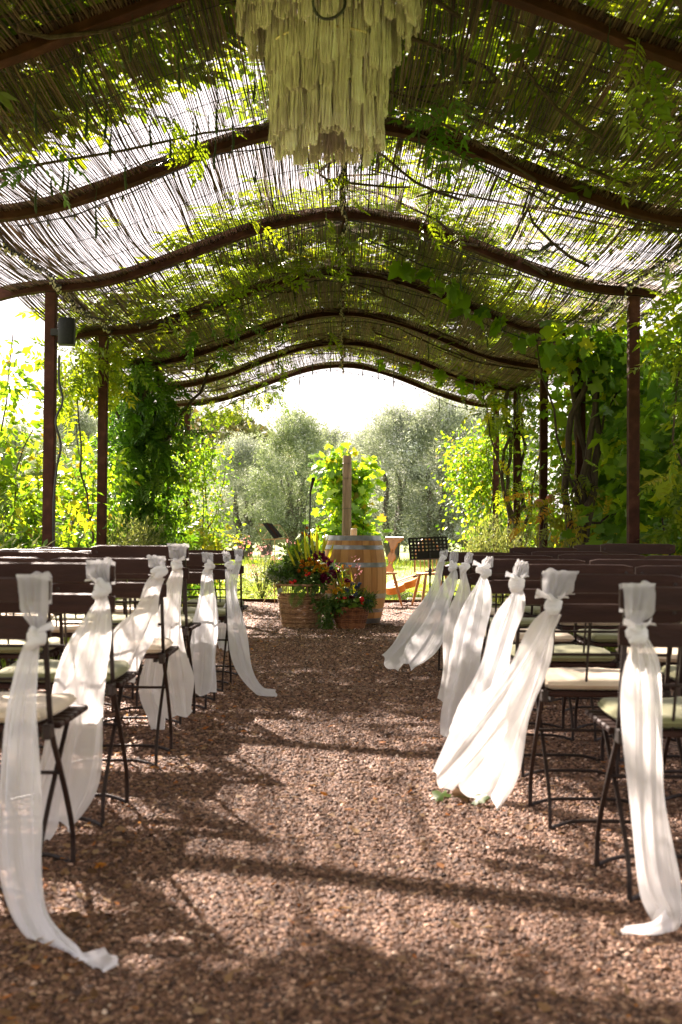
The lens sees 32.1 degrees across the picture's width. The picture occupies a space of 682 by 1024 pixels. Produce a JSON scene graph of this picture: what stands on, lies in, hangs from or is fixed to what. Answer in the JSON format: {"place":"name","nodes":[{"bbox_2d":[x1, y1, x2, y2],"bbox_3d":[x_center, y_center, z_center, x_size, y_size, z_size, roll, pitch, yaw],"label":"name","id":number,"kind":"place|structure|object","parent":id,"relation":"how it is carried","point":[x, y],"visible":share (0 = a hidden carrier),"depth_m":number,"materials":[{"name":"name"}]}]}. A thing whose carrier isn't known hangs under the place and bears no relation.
{"place":"outdoors","nodes":[
{"label":"outdoors","id":0,"kind":"place"},
{"bbox_2d":[1,454,549,535],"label":"hill","id":1,"kind":"structure","parent":0,"point":[199,498],"depth_m":205.52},
{"bbox_2d":[8,407,487,520],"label":"hillside wood","id":2,"kind":"object","parent":1,"relation":"on","point":[243,425],"visible":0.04,"depth_m":252.90,"materials":[{"name":"plant"}]},
{"bbox_2d":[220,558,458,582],"bbox_3d":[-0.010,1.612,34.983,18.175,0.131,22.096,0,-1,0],"label":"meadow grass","id":3,"kind":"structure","parent":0,"point":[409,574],"depth_m":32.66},
{"bbox_2d":[0,601,681,1023],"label":"gravel path","id":4,"kind":"structure","parent":0,"point":[184,1014],"depth_m":3.30,"materials":[{"name":"gravel"}]},
{"bbox_2d":[0,557,64,762],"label":"folding chair","id":5,"kind":"object","parent":4,"relation":"on","point":[55,652],"visible":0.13,"depth_m":4.78,"materials":[{"name":"wood"}]},
{"bbox_2d":[0,637,59,653],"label":"seat cushion","id":6,"kind":"object","parent":5,"relation":"on","point":[17,650],"visible":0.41,"depth_m":4.85,"materials":[{"name":"beige fabric"}]},
{"bbox_2d":[0,577,87,890],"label":"folding chair","id":7,"kind":"object","parent":4,"relation":"on","point":[14,627],"visible":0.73,"depth_m":3.13,"materials":[{"name":"brown wood"}]},
{"bbox_2d":[0,692,76,722],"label":"seat cushion","id":8,"kind":"object","parent":7,"relation":"on","point":[61,702],"visible":0.56,"depth_m":3.29,"materials":[{"name":"beige fabric"}]},
{"bbox_2d":[0,571,118,972],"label":"chair sash","id":9,"kind":"object","parent":7,"relation":"attached to","point":[21,823],"visible":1,"depth_m":2.93,"materials":[{"name":"fabric"}]},
{"bbox_2d":[0,551,87,691],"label":"folding chair","id":10,"kind":"object","parent":4,"relation":"on","point":[47,556],"visible":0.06,"depth_m":5.59,"materials":[{"name":"wood"}]},
{"bbox_2d":[0,562,137,827],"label":"folding chair","id":11,"kind":"object","parent":4,"relation":"on","point":[64,604],"visible":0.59,"depth_m":3.77,"materials":[{"name":"wood"}]},
{"bbox_2d":[0,659,129,682],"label":"seat cushion","id":12,"kind":"object","parent":11,"relation":"on","point":[121,667],"visible":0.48,"depth_m":3.94,"materials":[{"name":"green fabric"}]},
{"bbox_2d":[40,557,115,840],"bbox_3d":[-0.837,0.575,3.711,0.258,0.867,0.120,1,-1,-16],"label":"chair sash","id":13,"kind":"object","parent":11,"relation":"attached to","point":[81,673],"visible":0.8,"depth_m":3.69,"materials":[{"name":"fabric"}]},
{"bbox_2d":[51,558,178,766],"bbox_3d":[-0.937,0.613,4.987,0.460,0.848,0.502,0,-1,-1],"label":"folding chair","id":14,"kind":"object","parent":4,"relation":"on","point":[125,590],"visible":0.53,"depth_m":4.78,"materials":[{"name":"wood"}]},
{"bbox_2d":[108,555,167,682],"bbox_3d":[-0.817,0.429,4.732,0.257,0.516,0.112,0,-1,0],"label":"chair sash","id":15,"kind":"object","parent":14,"relation":"attached to","point":[134,632],"visible":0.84,"depth_m":4.70,"materials":[{"name":"fabric"}]},
{"bbox_2d":[83,500,170,598],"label":"herb bush","id":16,"kind":"object","parent":4,"relation":"on","point":[141,537],"visible":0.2,"depth_m":11.16,"materials":[{"name":"green plant"}]},
{"bbox_2d":[91,545,200,723],"bbox_3d":[-0.946,0.587,5.827,0.460,0.848,0.502,0,-1,1],"label":"folding chair","id":17,"kind":"object","parent":4,"relation":"on","point":[122,551],"visible":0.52,"depth_m":5.61,"materials":[{"name":"wood"}]},
{"bbox_2d":[139,543,193,729],"bbox_3d":[-0.811,0.581,5.570,0.258,0.868,0.111,0,-1,0],"label":"chair sash","id":18,"kind":"object","parent":17,"relation":"attached to","point":[180,675],"visible":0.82,"depth_m":5.53,"materials":[{"name":"fabric"}]},
{"bbox_2d":[130,554,219,708],"bbox_3d":[-0.928,0.656,6.666,0.460,0.848,0.502,0,-1,-1],"label":"folding chair","id":19,"kind":"object","parent":4,"relation":"on","point":[195,560],"visible":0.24,"depth_m":6.45,"materials":[{"name":"wood"}]},
{"bbox_2d":[188,552,218,695],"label":"chair sash","id":20,"kind":"object","parent":19,"relation":"attached to","point":[203,643],"visible":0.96,"depth_m":6.38,"materials":[{"name":"fabric"}]},
{"bbox_2d":[159,553,231,691],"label":"folding chair","id":21,"kind":"object","parent":4,"relation":"on","point":[219,574],"visible":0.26,"depth_m":7.27,"materials":[{"name":"wood"}]},
{"bbox_2d":[222,550,276,696],"bbox_3d":[-0.565,0.662,7.093,0.421,0.863,0.085,0,-1,36],"label":"chair sash","id":22,"kind":"object","parent":21,"relation":"attached to","point":[238,645],"visible":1,"depth_m":7.12,"materials":[{"name":"fabric"}]},
{"bbox_2d":[149,412,260,598],"bbox_3d":[-2.069,-0.054,16.508,1.629,2.723,1.988,0,-1,35],"label":"climbing rose","id":23,"kind":"object","parent":4,"relation":"on","point":[203,542],"visible":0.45,"depth_m":16.49,"materials":[{"name":"green plant"}]},
{"bbox_2d":[181,550,247,674],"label":"folding chair","id":24,"kind":"object","parent":4,"relation":"on","point":[241,572],"visible":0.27,"depth_m":8.01,"materials":[{"name":"wood"}]},
{"bbox_2d":[217,548,243,650],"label":"chair sash","id":25,"kind":"object","parent":24,"relation":"attached to","point":[238,554],"visible":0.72,"depth_m":7.95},
{"bbox_2d":[275,566,326,627],"bbox_3d":[-0.413,0.869,12.365,0.543,0.653,0.484,0,-1,0],"label":"wicker basket","id":26,"kind":"object","parent":4,"relation":"on","point":[289,616],"visible":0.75,"depth_m":12.20,"materials":[{"name":"wicker"}]},
{"bbox_2d":[261,525,352,608],"bbox_3d":[-0.355,0.568,12.347,0.970,0.865,0.560,0,-1,0],"label":"flower arrangement","id":27,"kind":"object","parent":26,"relation":"in","point":[301,571],"visible":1,"depth_m":12.22,"materials":[{"name":"multicoloured plant"}]},
{"bbox_2d":[0,605,680,1023],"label":"fallen leaves","id":28,"kind":"object","parent":4,"relation":"on","point":[544,1007],"visible":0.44,"depth_m":3.23,"materials":[{"name":"brown plant"}]},
{"bbox_2d":[0,675,681,1023],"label":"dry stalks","id":29,"kind":"object","parent":4,"relation":"on","point":[282,961],"visible":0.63,"depth_m":3.27,"materials":[{"name":"brown plant"}]},
{"bbox_2d":[333,607,368,628],"bbox_3d":[0.095,1.082,12.221,0.417,0.229,0.352,0,-1,0],"label":"wicker basket","id":30,"kind":"object","parent":4,"relation":"on","point":[355,617],"visible":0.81,"depth_m":12.10,"materials":[{"name":"wicker"}]},
{"bbox_2d":[314,555,378,628],"bbox_3d":[0.033,0.835,12.162,0.724,0.782,0.469,1,-1,-15],"label":"flower arrangement","id":31,"kind":"object","parent":30,"relation":"in","point":[336,600],"visible":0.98,"depth_m":12.10,"materials":[{"name":"green plant"}]},
{"bbox_2d":[321,535,386,623],"bbox_3d":[0.133,0.731,12.968,0.730,0.950,0.732,0,-1,0],"label":"wine barrel","id":32,"kind":"object","parent":4,"relation":"on","point":[368,551],"visible":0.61,"depth_m":12.69,"materials":[{"name":"brown wood"}]},
{"bbox_2d":[385,537,403,605],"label":"wooden chair","id":33,"kind":"object","parent":4,"relation":"on","point":[393,545],"visible":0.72,"depth_m":16.08,"materials":[{"name":"brown wood"}]},
{"bbox_2d":[386,564,448,594],"bbox_3d":[1.112,0.915,16.547,1.065,0.116,0.351,-19,15,-6],"label":"acoustic guitar","id":34,"kind":"object","parent":4,"relation":"on","point":[405,583],"visible":0.79,"depth_m":16.43,"materials":[{"name":"brown wood"}]},
{"bbox_2d":[408,536,447,608],"bbox_3d":[1.130,0.781,15.253,0.533,0.939,0.360,0,-1,18],"label":"music stand","id":35,"kind":"object","parent":4,"relation":"on","point":[428,554],"visible":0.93,"depth_m":15.25,"materials":[{"name":"metal"}]},
{"bbox_2d":[411,539,446,605],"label":"wooden chair","id":36,"kind":"object","parent":4,"relation":"on","point":[419,574],"visible":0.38,"depth_m":16.03,"materials":[{"name":"brown wood"}]},
{"bbox_2d":[431,788,490,804],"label":"fallen sprig","id":37,"kind":"object","parent":4,"relation":"on","point":[456,792],"visible":0.77,"depth_m":4.26,"materials":[{"name":"green plant"}]},
{"bbox_2d":[438,552,503,670],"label":"folding chair","id":38,"kind":"object","parent":4,"relation":"on","point":[446,572],"visible":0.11,"depth_m":8.03,"materials":[{"name":"wood"}]},
{"bbox_2d":[382,549,448,670],"bbox_3d":[0.500,0.661,7.989,0.452,0.821,0.110,0,-1,0],"label":"chair sash","id":39,"kind":"object","parent":38,"relation":"attached to","point":[393,654],"visible":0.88,"depth_m":7.97,"materials":[{"name":"fabric"}]},
{"bbox_2d":[450,552,526,611],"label":"folding chair","id":40,"kind":"object","parent":4,"relation":"on","point":[461,556],"visible":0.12,"depth_m":7.16,"materials":[{"name":"wood"}]},
{"bbox_2d":[401,550,458,669],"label":"chair sash","id":41,"kind":"object","parent":40,"relation":"attached to","point":[424,643],"visible":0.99,"depth_m":7.10,"materials":[{"name":"fabric"}]},
{"bbox_2d":[457,509,557,603],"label":"herb bush","id":42,"kind":"object","parent":4,"relation":"on","point":[481,544],"visible":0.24,"depth_m":14.27,"materials":[{"name":"green plant"}]},
{"bbox_2d":[466,555,552,710],"bbox_3d":[0.902,0.660,6.586,0.460,0.848,0.502,0,-1,1],"label":"folding chair","id":43,"kind":"object","parent":4,"relation":"on","point":[473,578],"visible":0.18,"depth_m":6.36,"materials":[{"name":"wood"}]},
{"bbox_2d":[437,552,472,701],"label":"chair sash","id":44,"kind":"object","parent":43,"relation":"attached to","point":[463,592],"visible":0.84,"depth_m":6.30,"materials":[{"name":"fabric"}]},
{"bbox_2d":[483,559,584,740],"bbox_3d":[0.895,0.646,5.716,0.460,0.848,0.502,0,-1,0],"label":"folding chair","id":45,"kind":"object","parent":4,"relation":"on","point":[500,566],"visible":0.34,"depth_m":5.50,"materials":[{"name":"wood"}]},
{"bbox_2d":[440,556,492,736],"bbox_3d":[0.594,0.619,5.422,0.267,0.833,0.102,1,-1,-25],"label":"chair sash","id":46,"kind":"object","parent":45,"relation":"attached to","point":[471,625],"visible":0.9,"depth_m":5.42,"materials":[{"name":"fabric"}]},
{"bbox_2d":[501,547,577,667],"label":"folding chair","id":47,"kind":"object","parent":4,"relation":"on","point":[527,550],"visible":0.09,"depth_m":8.04,"materials":[{"name":"wood"}]},
{"bbox_2d":[523,551,607,667],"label":"folding chair","id":48,"kind":"object","parent":4,"relation":"on","point":[554,554],"visible":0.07,"depth_m":7.11,"materials":[{"name":"wood"}]},
{"bbox_2d":[509,564,632,777],"bbox_3d":[0.909,0.633,4.886,0.460,0.848,0.502,0,-1,-1],"label":"folding chair","id":49,"kind":"object","parent":4,"relation":"on","point":[535,571],"visible":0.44,"depth_m":4.67,"materials":[{"name":"wood"}]},
{"bbox_2d":[449,559,528,731],"bbox_3d":[0.573,0.537,4.622,0.317,0.708,0.114,0,-1,-4],"label":"chair sash","id":50,"kind":"object","parent":49,"relation":"attached to","point":[495,661],"visible":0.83,"depth_m":4.59,"materials":[{"name":"fabric"}]},
{"bbox_2d":[511,644,615,661],"bbox_3d":[0.904,0.584,4.925,0.420,0.044,0.400,0,-1,0],"label":"seat cushion","id":51,"kind":"object","parent":49,"relation":"on","point":[565,648],"visible":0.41,"depth_m":4.76,"materials":[{"name":"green fabric"}]},
{"bbox_2d":[548,554,644,710],"bbox_3d":[1.380,0.651,6.540,0.460,0.848,0.502,0,-1,-1],"label":"folding chair","id":52,"kind":"object","parent":4,"relation":"on","point":[586,558],"visible":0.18,"depth_m":6.32,"materials":[{"name":"wood"}]},
{"bbox_2d":[528,574,681,829],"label":"folding chair","id":53,"kind":"object","parent":4,"relation":"on","point":[589,613],"visible":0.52,"depth_m":3.88,"materials":[{"name":"wood"}]},
{"bbox_2d":[432,568,578,809],"bbox_3d":[0.526,0.569,3.814,0.509,0.777,0.116,1,-1,-9],"label":"chair sash","id":54,"kind":"object","parent":53,"relation":"attached to","point":[488,731],"visible":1,"depth_m":3.80,"materials":[{"name":"fabric"}]},
{"bbox_2d":[545,667,619,689],"bbox_3d":[0.884,0.581,4.149,0.420,0.044,0.400,0,-1,0],"label":"seat cushion","id":55,"kind":"object","parent":53,"relation":"on","point":[560,678],"visible":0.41,"depth_m":3.98,"materials":[{"name":"beige fabric"}]},
{"bbox_2d":[574,559,681,741],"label":"folding chair","id":56,"kind":"object","parent":4,"relation":"on","point":[633,563],"visible":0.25,"depth_m":5.48,"materials":[{"name":"wood"}]},
{"bbox_2d":[577,629,617,642],"bbox_3d":[1.370,0.596,5.737,0.420,0.044,0.400,0,-1,-2],"label":"seat cushion","id":57,"kind":"object","parent":56,"relation":"on","point":[606,637],"visible":0.35,"depth_m":5.56,"materials":[{"name":"green fabric"}]},
{"bbox_2d":[590,543,674,667],"bbox_3d":[1.844,0.625,7.598,0.460,0.848,0.503,0,-1,1],"label":"folding chair","id":58,"kind":"object","parent":4,"relation":"on","point":[616,548],"visible":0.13,"depth_m":7.37,"materials":[{"name":"wood"}]},
{"bbox_2d":[585,587,681,901],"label":"folding chair","id":59,"kind":"object","parent":4,"relation":"on","point":[664,635],"visible":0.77,"depth_m":3.15,"materials":[{"name":"brown metal"}]},
{"bbox_2d":[597,697,681,728],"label":"seat cushion","id":60,"kind":"object","parent":59,"relation":"on","point":[608,705],"visible":0.41,"depth_m":3.32,"materials":[{"name":"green fabric"}]},
{"bbox_2d":[619,580,681,935],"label":"chair sash","id":61,"kind":"object","parent":59,"relation":"attached to","point":[659,881],"visible":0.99,"depth_m":3.00,"materials":[{"name":"fabric"}]},
{"bbox_2d":[615,565,681,772],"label":"folding chair","id":62,"kind":"object","parent":4,"relation":"on","point":[676,570],"visible":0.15,"depth_m":4.67,"materials":[{"name":"wood"}]},
{"bbox_2d":[661,574,681,800],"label":"folding chair","id":63,"kind":"object","parent":4,"relation":"on","point":[667,741],"visible":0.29,"depth_m":4.18,"materials":[{"name":"brown metal"}]},
{"bbox_2d":[0,0,681,536],"label":"sky","id":64,"kind":"structure","parent":0,"point":[344,398],"materials":[{"name":"white"}]},
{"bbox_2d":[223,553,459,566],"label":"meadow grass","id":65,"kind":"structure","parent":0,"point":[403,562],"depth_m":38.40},
{"bbox_2d":[135,280,555,342],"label":"beam","id":66,"kind":"structure","parent":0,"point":[388,288],"depth_m":10.87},
{"bbox_2d":[166,320,525,370],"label":"beam","id":67,"kind":"structure","parent":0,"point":[324,322],"depth_m":12.86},
{"bbox_2d":[89,220,608,303],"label":"beam","id":68,"kind":"structure","parent":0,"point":[360,222],"depth_m":8.90,"materials":[{"name":"wood"}]},
{"bbox_2d":[192,536,536,599],"bbox_3d":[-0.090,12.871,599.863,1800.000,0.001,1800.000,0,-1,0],"label":"lawn","id":69,"kind":"structure","parent":0,"point":[404,555],"depth_m":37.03,"materials":[{"name":"plant"}]},
{"bbox_2d":[0,414,42,537],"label":"olive tree","id":70,"kind":"object","parent":69,"relation":"on","point":[16,444],"visible":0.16,"depth_m":32.85,"materials":[{"name":"green plant"}]},
{"bbox_2d":[20,395,114,544],"bbox_3d":[-5.925,-0.670,25.942,2.381,4.444,2.383,0,-1,-4],"label":"olive tree","id":71,"kind":"object","parent":69,"relation":"on","point":[87,422],"visible":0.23,"depth_m":25.74,"materials":[{"name":"green plant"}]},
{"bbox_2d":[191,460,251,547],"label":"olive tree","id":72,"kind":"object","parent":69,"relation":"on","point":[209,476],"visible":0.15,"depth_m":55.74,"materials":[{"name":"green plant"}]},
{"bbox_2d":[199,426,286,560],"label":"olive tree","id":73,"kind":"object","parent":69,"relation":"on","point":[246,448],"visible":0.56,"depth_m":43.61,"materials":[{"name":"green plant"}]},
{"bbox_2d":[223,536,294,598],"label":"gaura plant","id":74,"kind":"object","parent":69,"relation":"on","point":[262,591],"visible":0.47,"depth_m":17.38,"materials":[{"name":"green plant"}]},
{"bbox_2d":[238,445,293,554],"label":"olive tree","id":75,"kind":"object","parent":69,"relation":"on","point":[269,550],"visible":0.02,"depth_m":57.78,"materials":[{"name":"green plant"}]},
{"bbox_2d":[242,400,349,561],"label":"olive tree","id":76,"kind":"object","parent":69,"relation":"on","point":[291,520],"visible":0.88,"depth_m":40.43,"materials":[{"name":"green plant"}]},
{"bbox_2d":[277,420,350,545],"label":"olive tree","id":77,"kind":"object","parent":69,"relation":"on","point":[339,432],"visible":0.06,"depth_m":49.80,"materials":[{"name":"green plant"}]},
{"bbox_2d":[0,0,681,635],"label":"pergola","id":78,"kind":"object","parent":69,"relation":"on","point":[588,20],"visible":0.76,"depth_m":7.77,"materials":[{"name":"metal"}]},
{"bbox_2d":[0,237,113,335],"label":"string light","id":79,"kind":"object","parent":78,"relation":"hanging from","point":[55,285],"visible":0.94,"depth_m":8.67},
{"bbox_2d":[51,355,63,657],"bbox_3d":[-2.120,-0.040,8.870,0.074,2.281,0.054,-1,-1,39],"label":"speaker cable","id":80,"kind":"object","parent":78,"relation":"attached to","point":[57,464],"visible":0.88,"depth_m":8.87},
{"bbox_2d":[50,317,75,345],"bbox_3d":[-2.087,-1.351,8.886,0.180,0.200,0.119,1,-1,-6],"label":"loudspeaker","id":81,"kind":"object","parent":78,"relation":"attached to","point":[65,332],"visible":1,"depth_m":8.84,"materials":[{"name":"plastic"}]},
{"bbox_2d":[179,376,289,599],"bbox_3d":[-1.518,-0.361,16.870,1.596,3.292,0.864,0,-1,0],"label":"trailing vine","id":82,"kind":"object","parent":78,"relation":"attached to","point":[235,413],"visible":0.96,"depth_m":16.82,"materials":[{"name":"green plant"}]},
{"bbox_2d":[235,0,422,167],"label":"macrame chandelier","id":83,"kind":"object","parent":78,"relation":"hanging from","point":[306,103],"visible":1,"depth_m":4.87,"materials":[{"name":"beige fabric"}]},
{"bbox_2d":[0,0,681,600],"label":"wisteria vine","id":84,"kind":"object","parent":78,"relation":"attached to","point":[146,442],"visible":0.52,"depth_m":7.59,"materials":[{"name":"green plant"}]},
{"bbox_2d":[336,0,348,373],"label":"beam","id":85,"kind":"structure","parent":78,"relation":"hanging from","point":[343,230],"depth_m":9.73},
{"bbox_2d":[18,137,681,235],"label":"pergola beam","id":86,"kind":"structure","parent":78,"relation":"hanging from","point":[446,150],"depth_m":6.91,"materials":[{"name":"wood"}]},
{"bbox_2d":[348,229,518,278],"bbox_3d":[0.740,-1.960,9.407,1.308,0.409,0.745,0,-1,6],"label":"string light","id":87,"kind":"object","parent":78,"relation":"hanging from","point":[482,273],"visible":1,"depth_m":9.47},
{"bbox_2d":[460,369,551,546],"bbox_3d":[2.104,-0.220,14.816,1.306,3.066,1.279,0,-1,0],"label":"wisteria vine","id":88,"kind":"object","parent":78,"relation":"attached to","point":[503,406],"visible":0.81,"depth_m":14.78,"materials":[{"name":"green plant"}]},
{"bbox_2d":[625,266,681,554],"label":"wisteria vine","id":89,"kind":"object","parent":78,"relation":"attached to","point":[674,367],"visible":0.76,"depth_m":8.50,"materials":[{"name":"green plant"}]},
{"bbox_2d":[295,442,394,569],"bbox_3d":[0.069,0.083,20.638,1.764,2.566,1.495,0,-1,0],"label":"grape vine","id":90,"kind":"object","parent":69,"relation":"on","point":[363,485],"visible":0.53,"depth_m":20.49,"materials":[{"name":"green plant"}]},
{"bbox_2d":[342,455,351,534],"bbox_3d":[0.097,0.227,19.999,0.167,2.360,0.167,0,-1,0],"label":"vine post","id":91,"kind":"object","parent":69,"relation":"on","point":[346,496],"visible":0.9,"depth_m":19.95,"materials":[{"name":"wood"}]},
{"bbox_2d":[322,420,417,534],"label":"olive tree","id":92,"kind":"object","parent":69,"relation":"on","point":[353,439],"visible":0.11,"depth_m":47.63,"materials":[{"name":"green plant"}]},
{"bbox_2d":[346,397,441,563],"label":"olive tree","id":93,"kind":"object","parent":69,"relation":"on","point":[390,419],"visible":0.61,"depth_m":41.49,"materials":[{"name":"green plant"}]},
{"bbox_2d":[386,388,488,562],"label":"olive tree","id":94,"kind":"object","parent":69,"relation":"on","point":[434,425],"visible":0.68,"depth_m":40.55,"materials":[{"name":"green plant"}]},
{"bbox_2d":[423,397,534,551],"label":"olive tree","id":95,"kind":"object","parent":69,"relation":"on","point":[479,410],"visible":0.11,"depth_m":42.52,"materials":[{"name":"green plant"}]},
{"bbox_2d":[480,410,559,539],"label":"olive tree","id":96,"kind":"object","parent":69,"relation":"on","point":[533,449],"visible":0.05,"depth_m":45.46,"materials":[{"name":"green plant"}]},
{"bbox_2d":[537,243,681,367],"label":"beam","id":97,"kind":"structure","parent":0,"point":[630,286],"depth_m":8.63,"materials":[{"name":"wood"}]},
{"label":"left planting bed","id":98,"kind":"structure","parent":0,"visible":0},
{"bbox_2d":[0,492,94,664],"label":"garden shrub","id":99,"kind":"object","parent":98,"relation":"on","point":[4,541],"visible":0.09,"depth_m":9.02,"materials":[{"name":"green plant"}]},
{"bbox_2d":[0,333,111,641],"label":"climbing shrub","id":100,"kind":"object","parent":98,"relation":"on","point":[9,482],"visible":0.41,"depth_m":9.75,"materials":[{"name":"green plant"}]},
{"bbox_2d":[0,419,160,598],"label":"climbing shrub","id":101,"kind":"object","parent":98,"relation":"on","point":[79,489],"visible":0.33,"depth_m":11.73,"materials":[{"name":"green plant"}]},
{"bbox_2d":[11,323,152,543],"bbox_3d":[-2.390,-0.307,11.229,1.046,3.048,2.136,0,-1,6],"label":"wisteria shoot","id":102,"kind":"object","parent":98,"relation":"on","point":[80,386],"visible":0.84,"depth_m":10.89,"materials":[{"name":"green plant"}]},
{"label":"right planting bed","id":103,"kind":"structure","parent":0,"visible":0},
{"bbox_2d":[425,407,571,586],"bbox_3d":[2.472,-0.127,17.404,2.244,3.056,1.961,1,-1,-32],"label":"climbing shrub","id":104,"kind":"object","parent":103,"relation":"on","point":[471,485],"visible":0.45,"depth_m":17.16,"materials":[{"name":"green plant"}]},
{"bbox_2d":[376,257,666,633],"bbox_3d":[1.880,-0.416,12.614,3.034,3.340,6.045,0,-1,0],"label":"grape vine","id":105,"kind":"object","parent":103,"relation":"on","point":[600,353],"visible":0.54,"depth_m":10.60,"materials":[{"name":"green plant"}]},
{"bbox_2d":[487,384,591,547],"bbox_3d":[2.743,-0.285,14.255,2.008,3.258,2.587,0,-1,0],"label":"climbing shrub","id":106,"kind":"object","parent":103,"relation":"on","point":[554,463],"visible":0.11,"depth_m":14.23,"materials":[{"name":"green plant"}]},
{"bbox_2d":[536,276,680,543],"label":"grape vine","id":107,"kind":"object","parent":103,"relation":"on","point":[561,403],"visible":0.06,"depth_m":12.17,"materials":[{"name":"green plant"}]},
{"bbox_2d":[561,334,681,555],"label":"grape vine","id":108,"kind":"object","parent":103,"relation":"on","point":[654,447],"visible":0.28,"depth_m":9.73,"materials":[{"name":"green plant"}]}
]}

